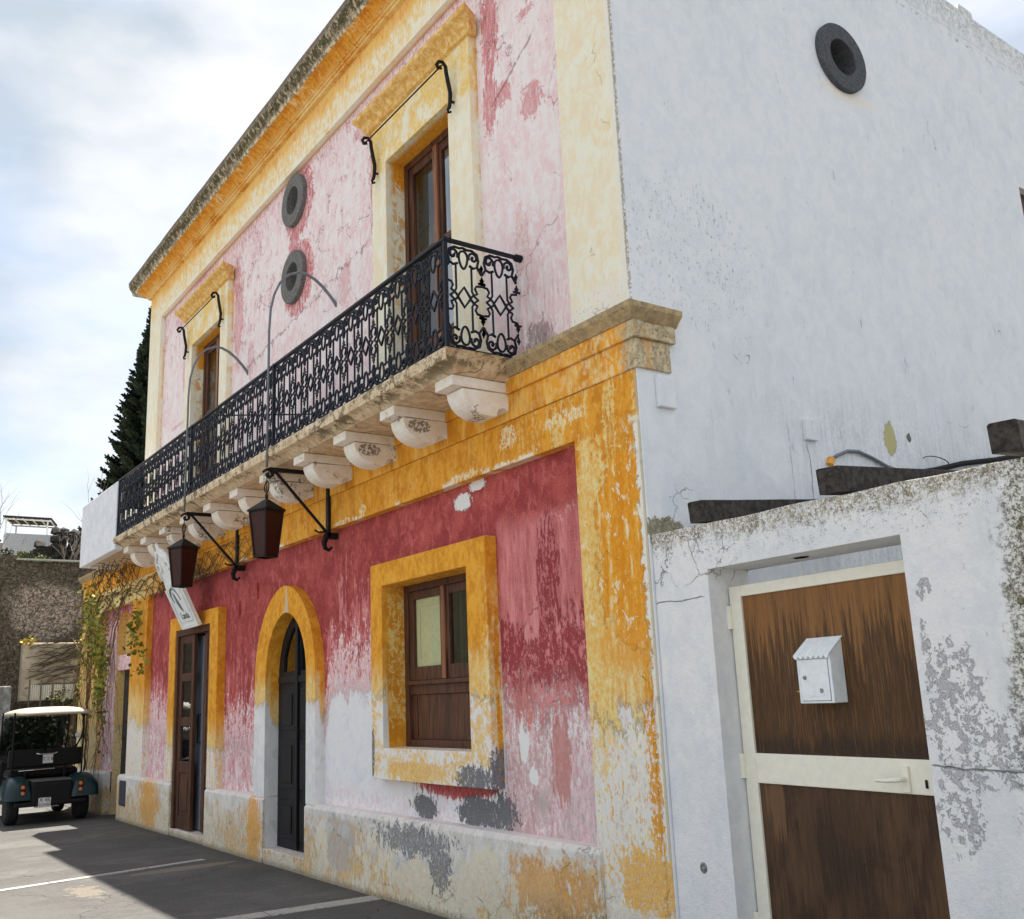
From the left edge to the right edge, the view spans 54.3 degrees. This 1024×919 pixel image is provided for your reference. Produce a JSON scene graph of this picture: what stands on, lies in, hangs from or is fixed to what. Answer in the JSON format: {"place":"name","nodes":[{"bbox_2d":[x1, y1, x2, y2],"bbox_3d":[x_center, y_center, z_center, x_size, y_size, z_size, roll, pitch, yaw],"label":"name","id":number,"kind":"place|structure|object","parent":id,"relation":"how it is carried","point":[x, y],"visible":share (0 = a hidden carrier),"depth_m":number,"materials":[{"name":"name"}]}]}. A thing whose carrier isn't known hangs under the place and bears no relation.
{"place":"outdoors","nodes":[
{"label":"outdoors","id":0,"kind":"place"},
{"bbox_2d":[13,699,77,765],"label":"fence wall","id":1,"kind":"structure","parent":0,"point":[23,704],"depth_m":22.50,"materials":[{"name":"white paint"}]},
{"bbox_2d":[27,679,77,728],"bbox_3d":[-10.009,5.595,22.847,1.965,1.140,0.060,7,-16,-34],"label":"slat fence","id":2,"kind":"object","parent":1,"relation":"attached to","point":[42,692],"visible":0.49,"depth_m":22.57,"materials":[{"name":"white wood"}]},
{"bbox_2d":[17,643,81,700],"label":"wall","id":3,"kind":"structure","parent":0,"point":[25,663],"depth_m":23.18,"materials":[{"name":"beige paint"}]},
{"bbox_2d":[20,636,38,646],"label":"yellow creeper tuft","id":4,"kind":"object","parent":3,"relation":"on","point":[26,641],"visible":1,"depth_m":23.06,"materials":[{"name":"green plant"}]},
{"bbox_2d":[25,625,81,688],"bbox_3d":[-9.557,4.769,24.104,3.981,1.919,0.067,7,-16,-34],"label":"bare creeper","id":5,"kind":"object","parent":3,"relation":"attached to","point":[60,660],"visible":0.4,"depth_m":23.34,"materials":[{"name":"brown plant"}]},
{"bbox_2d":[0,803,447,918],"bbox_3d":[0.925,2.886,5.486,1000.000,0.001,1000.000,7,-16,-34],"label":"road","id":6,"kind":"structure","parent":0,"point":[43,845],"depth_m":9.52,"materials":[{"name":"grey asphalt"}]},
{"bbox_2d":[0,686,11,762],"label":"stone pier","id":7,"kind":"structure","parent":6,"relation":"on","point":[5,696],"depth_m":21.45,"materials":[{"name":"grey stone"}]},
{"bbox_2d":[0,555,95,717],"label":"retaining wall","id":8,"kind":"structure","parent":6,"relation":"on","point":[41,601],"depth_m":24.09,"materials":[{"name":"grey stone"}]},
{"bbox_2d":[16,558,79,561],"bbox_3d":[-10.242,2.594,25.200,4.100,0.040,0.120,7,-16,-34],"label":"wall coping","id":9,"kind":"object","parent":8,"relation":"on","point":[32,559],"depth_m":24.38,"materials":[{"name":"grey concrete"}]},
{"bbox_2d":[0,706,97,825],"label":"golf cart","id":10,"kind":"object","parent":6,"relation":"on","point":[35,756],"visible":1,"depth_m":15.39,"materials":[{"name":"teal paint"}]},
{"bbox_2d":[35,697,77,765],"bbox_3d":[-9.868,6.184,21.541,1.712,2.066,0.829,7,-16,-34],"label":"shrub","id":11,"kind":"object","parent":6,"relation":"on","point":[73,741],"visible":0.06,"depth_m":21.58,"materials":[{"name":"green plant"}]},
{"bbox_2d":[42,687,77,715],"bbox_3d":[-9.969,5.515,22.527,1.353,0.766,0.338,7,-16,-34],"label":"shrub","id":12,"kind":"object","parent":6,"relation":"on","point":[54,700],"visible":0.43,"depth_m":22.43,"materials":[{"name":"green plant"}]},
{"bbox_2d":[0,859,204,891],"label":"parking line","id":13,"kind":"object","parent":6,"relation":"on","point":[72,879],"visible":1,"depth_m":9.95,"materials":[{"name":"white paint"}]},
{"bbox_2d":[216,895,381,918],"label":"parking line","id":14,"kind":"object","parent":6,"relation":"on","point":[256,915],"visible":1,"depth_m":7.93,"materials":[{"name":"white paint"}]},
{"bbox_2d":[75,0,1023,918],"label":"house","id":15,"kind":"structure","parent":6,"relation":"on","point":[551,246],"depth_m":8.13,"materials":[{"name":"paint"}]},
{"bbox_2d":[120,670,129,773],"bbox_3d":[-5.999,4.458,15.707,0.065,2.270,0.934,7,-16,-34],"label":"old door","id":16,"kind":"structure","parent":15,"relation":"in","point":[126,680],"depth_m":15.97,"materials":[{"name":"brown wood"}]},
{"bbox_2d":[62,535,253,806],"bbox_3d":[-5.826,3.573,14.733,0.875,4.204,10.857,7,-16,-34],"label":"climbing vine","id":17,"kind":"object","parent":15,"relation":"attached to","point":[99,663],"visible":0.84,"depth_m":16.26,"materials":[{"name":"green plant"}]},
{"bbox_2d":[154,543,201,629],"bbox_3d":[-4.296,1.605,12.703,0.530,1.069,0.660,7,-16,-34],"label":"hanging sign","id":18,"kind":"object","parent":15,"relation":"attached to","point":[183,607],"visible":0.98,"depth_m":12.66,"materials":[{"name":"white metal"}]},
{"bbox_2d":[170,624,209,832],"bbox_3d":[-4.001,3.404,12.717,0.190,2.514,1.398,7,-16,-34],"label":"entrance door","id":19,"kind":"structure","parent":15,"relation":"in","point":[192,651],"depth_m":12.86,"materials":[{"name":"brown wood"}]},
{"bbox_2d":[176,292,223,359],"bbox_3d":[-4.292,-1.817,13.700,0.185,0.494,1.500,7,-16,-34],"label":"curtain rail","id":20,"kind":"object","parent":15,"relation":"attached to","point":[218,324],"visible":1,"depth_m":13.44,"materials":[{"name":"brown metal"}]},
{"bbox_2d":[167,346,247,587],"bbox_3d":[-3.612,0.055,11.918,0.890,2.954,0.302,10,-18,-44],"label":"wall lantern","id":21,"kind":"object","parent":15,"relation":"hanging from","point":[183,552],"depth_m":11.48,"materials":[{"name":"black metal"}]},
{"bbox_2d":[200,333,219,485],"bbox_3d":[-3.803,-0.442,13.669,0.532,2.613,1.188,7,-16,-34],"label":"french window","id":22,"kind":"structure","parent":15,"relation":"in","point":[207,372],"depth_m":14.02,"materials":[{"name":"brown wood"}]},
{"bbox_2d":[277,617,305,851],"bbox_3d":[-2.136,2.738,10.335,0.220,2.450,1.060,7,-16,-34],"label":"arched door","id":23,"kind":"structure","parent":15,"relation":"in","point":[292,667],"depth_m":10.35,"materials":[{"name":"black paint"}]},
{"bbox_2d":[247,271,337,558],"bbox_3d":[-2.161,-0.478,9.902,0.890,2.954,0.302,10,-18,-44],"label":"wall lantern","id":24,"kind":"object","parent":15,"relation":"hanging from","point":[266,515],"depth_m":9.47,"materials":[{"name":"black metal"}]},
{"bbox_2d":[361,60,454,183],"bbox_3d":[-0.973,-3.037,9.090,0.185,0.494,1.440,7,-16,-34],"label":"curtain rail","id":25,"kind":"object","parent":15,"relation":"attached to","point":[449,89],"visible":1,"depth_m":8.88,"materials":[{"name":"brown metal"}]},
{"bbox_2d":[404,127,454,366],"bbox_3d":[-0.461,-1.660,9.070,0.532,2.613,1.138,7,-16,-34],"label":"french window","id":26,"kind":"structure","parent":15,"relation":"in","point":[436,153],"depth_m":9.14,"materials":[{"name":"brown wood"}]},
{"bbox_2d":[404,573,470,748],"bbox_3d":[-0.372,1.697,8.295,0.462,1.500,1.380,7,-16,-34],"label":"window","id":27,"kind":"structure","parent":15,"relation":"in","point":[437,693],"depth_m":8.31,"materials":[{"name":"brown wood"}]},
{"bbox_2d":[655,374,676,409],"bbox_3d":[0.981,-0.430,6.368,0.152,0.210,0.033,7,-16,-34],"label":"junction box","id":28,"kind":"object","parent":15,"relation":"attached to","point":[665,387],"visible":1,"depth_m":6.35,"materials":[{"name":"white paint"}]},
{"bbox_2d":[802,418,817,441],"bbox_3d":[2.129,-0.210,7.137,0.120,0.155,0.033,7,-16,-34],"label":"junction box","id":29,"kind":"object","parent":15,"relation":"attached to","point":[809,430],"visible":1,"depth_m":7.12,"materials":[{"name":"white paint"}]},
{"bbox_2d":[826,449,894,467],"bbox_3d":[3.257,0.054,7.877,2.426,0.221,0.052,7,-16,-34],"label":"cable","id":30,"kind":"object","parent":15,"relation":"attached to","point":[830,461],"visible":0.56,"depth_m":7.36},
{"bbox_2d":[924,455,1021,469],"bbox_3d":[3.888,0.008,8.319,3.307,0.643,0.038,7,-16,-34],"label":"cable","id":31,"kind":"object","parent":15,"relation":"attached to","point":[948,466],"visible":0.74,"depth_m":8.22,"materials":[{"name":"black rubber"}]},
{"bbox_2d":[652,457,1023,918],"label":"garden wall","id":32,"kind":"structure","parent":6,"relation":"on","point":[958,536],"depth_m":4.40,"materials":[{"name":"white paint"}]},
{"bbox_2d":[688,499,816,523],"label":"wooden beam","id":33,"kind":"structure","parent":32,"relation":"on","point":[704,511],"depth_m":5.84,"materials":[{"name":"brown wood"}]},
{"bbox_2d":[726,559,949,918],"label":"gate","id":34,"kind":"structure","parent":32,"relation":"attached to","point":[842,813],"depth_m":4.89,"materials":[{"name":"brown wood"}]},
{"bbox_2d":[793,635,847,703],"bbox_3d":[1.531,1.047,4.973,0.109,0.321,0.232,5,-15,-30],"label":"mailbox","id":35,"kind":"object","parent":34,"relation":"attached to","point":[821,671],"visible":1,"depth_m":4.92,"materials":[{"name":"white metal"}]},
{"bbox_2d":[798,658,830,700],"bbox_3d":[1.496,1.090,4.940,0.004,0.200,0.184,5,-15,-30],"label":"mail door","id":36,"kind":"structure","parent":35,"relation":"in","point":[815,671],"depth_m":4.94,"materials":[{"name":"white metal"}]},
{"bbox_2d":[816,465,959,494],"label":"wooden beam","id":37,"kind":"structure","parent":32,"relation":"on","point":[838,480],"depth_m":4.98,"materials":[{"name":"brown wood"}]},
{"bbox_2d":[987,418,1023,456],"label":"wooden beam","id":38,"kind":"structure","parent":32,"relation":"on","point":[1006,437],"depth_m":4.09,"materials":[{"name":"brown wood"}]},
{"bbox_2d":[0,0,1023,544],"label":"sky","id":39,"kind":"structure","parent":0,"point":[115,115],"materials":[{"name":"white"}]},
{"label":"hill","id":40,"kind":"structure","parent":0,"visible":0},
{"bbox_2d":[0,480,19,547],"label":"bare tree","id":41,"kind":"object","parent":40,"relation":"on","point":[7,511],"visible":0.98,"depth_m":26.00,"materials":[{"name":"plant"}]},
{"bbox_2d":[0,547,19,554],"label":"bush","id":42,"kind":"object","parent":40,"relation":"on","point":[6,550],"visible":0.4,"depth_m":25.29,"materials":[{"name":"green plant"}]},
{"bbox_2d":[2,533,51,554],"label":"terrace wall","id":43,"kind":"structure","parent":40,"relation":"on","point":[14,541],"depth_m":32.11,"materials":[{"name":"white paint"}]},
{"bbox_2d":[3,515,56,534],"bbox_3d":[-16.051,2.385,33.287,1.890,0.740,1.344,7,-16,-34],"label":"pergola","id":44,"kind":"object","parent":43,"relation":"on","point":[30,521],"visible":0.76,"depth_m":33.10,"materials":[{"name":"white paint"}]},
{"bbox_2d":[16,549,51,561],"bbox_3d":[-12.238,2.525,25.614,0.956,0.506,0.746,7,-16,-34],"label":"bush","id":45,"kind":"object","parent":40,"relation":"on","point":[27,555],"visible":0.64,"depth_m":25.53,"materials":[{"name":"green plant"}]},
{"bbox_2d":[18,526,81,562],"bbox_3d":[-12.376,2.623,27.500,2.391,1.588,0.508,7,-16,-34],"label":"bush","id":46,"kind":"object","parent":40,"relation":"on","point":[51,551],"depth_m":27.40,"materials":[{"name":"green plant"}]},
{"bbox_2d":[21,528,80,562],"bbox_3d":[-12.021,2.325,26.493,1.938,1.138,0.792,7,-16,-34],"label":"bare shrub","id":47,"kind":"object","parent":40,"relation":"on","point":[73,550],"visible":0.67,"depth_m":26.66,"materials":[{"name":"brown plant"}]},
{"bbox_2d":[65,469,106,521],"bbox_3d":[-11.330,1.491,27.600,1.910,3.004,1.046,-1,-13,-7],"label":"bare shrub","id":48,"kind":"object","parent":40,"relation":"on","point":[88,491],"visible":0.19,"depth_m":27.45,"materials":[{"name":"plant"}]},
{"bbox_2d":[77,306,150,531],"bbox_3d":[-12.280,-0.199,34.567,5.011,10.933,5.036,7,-16,-34],"label":"conifer tree","id":49,"kind":"object","parent":40,"relation":"on","point":[129,447],"visible":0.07,"depth_m":33.79,"materials":[{"name":"green plant"}]}
]}

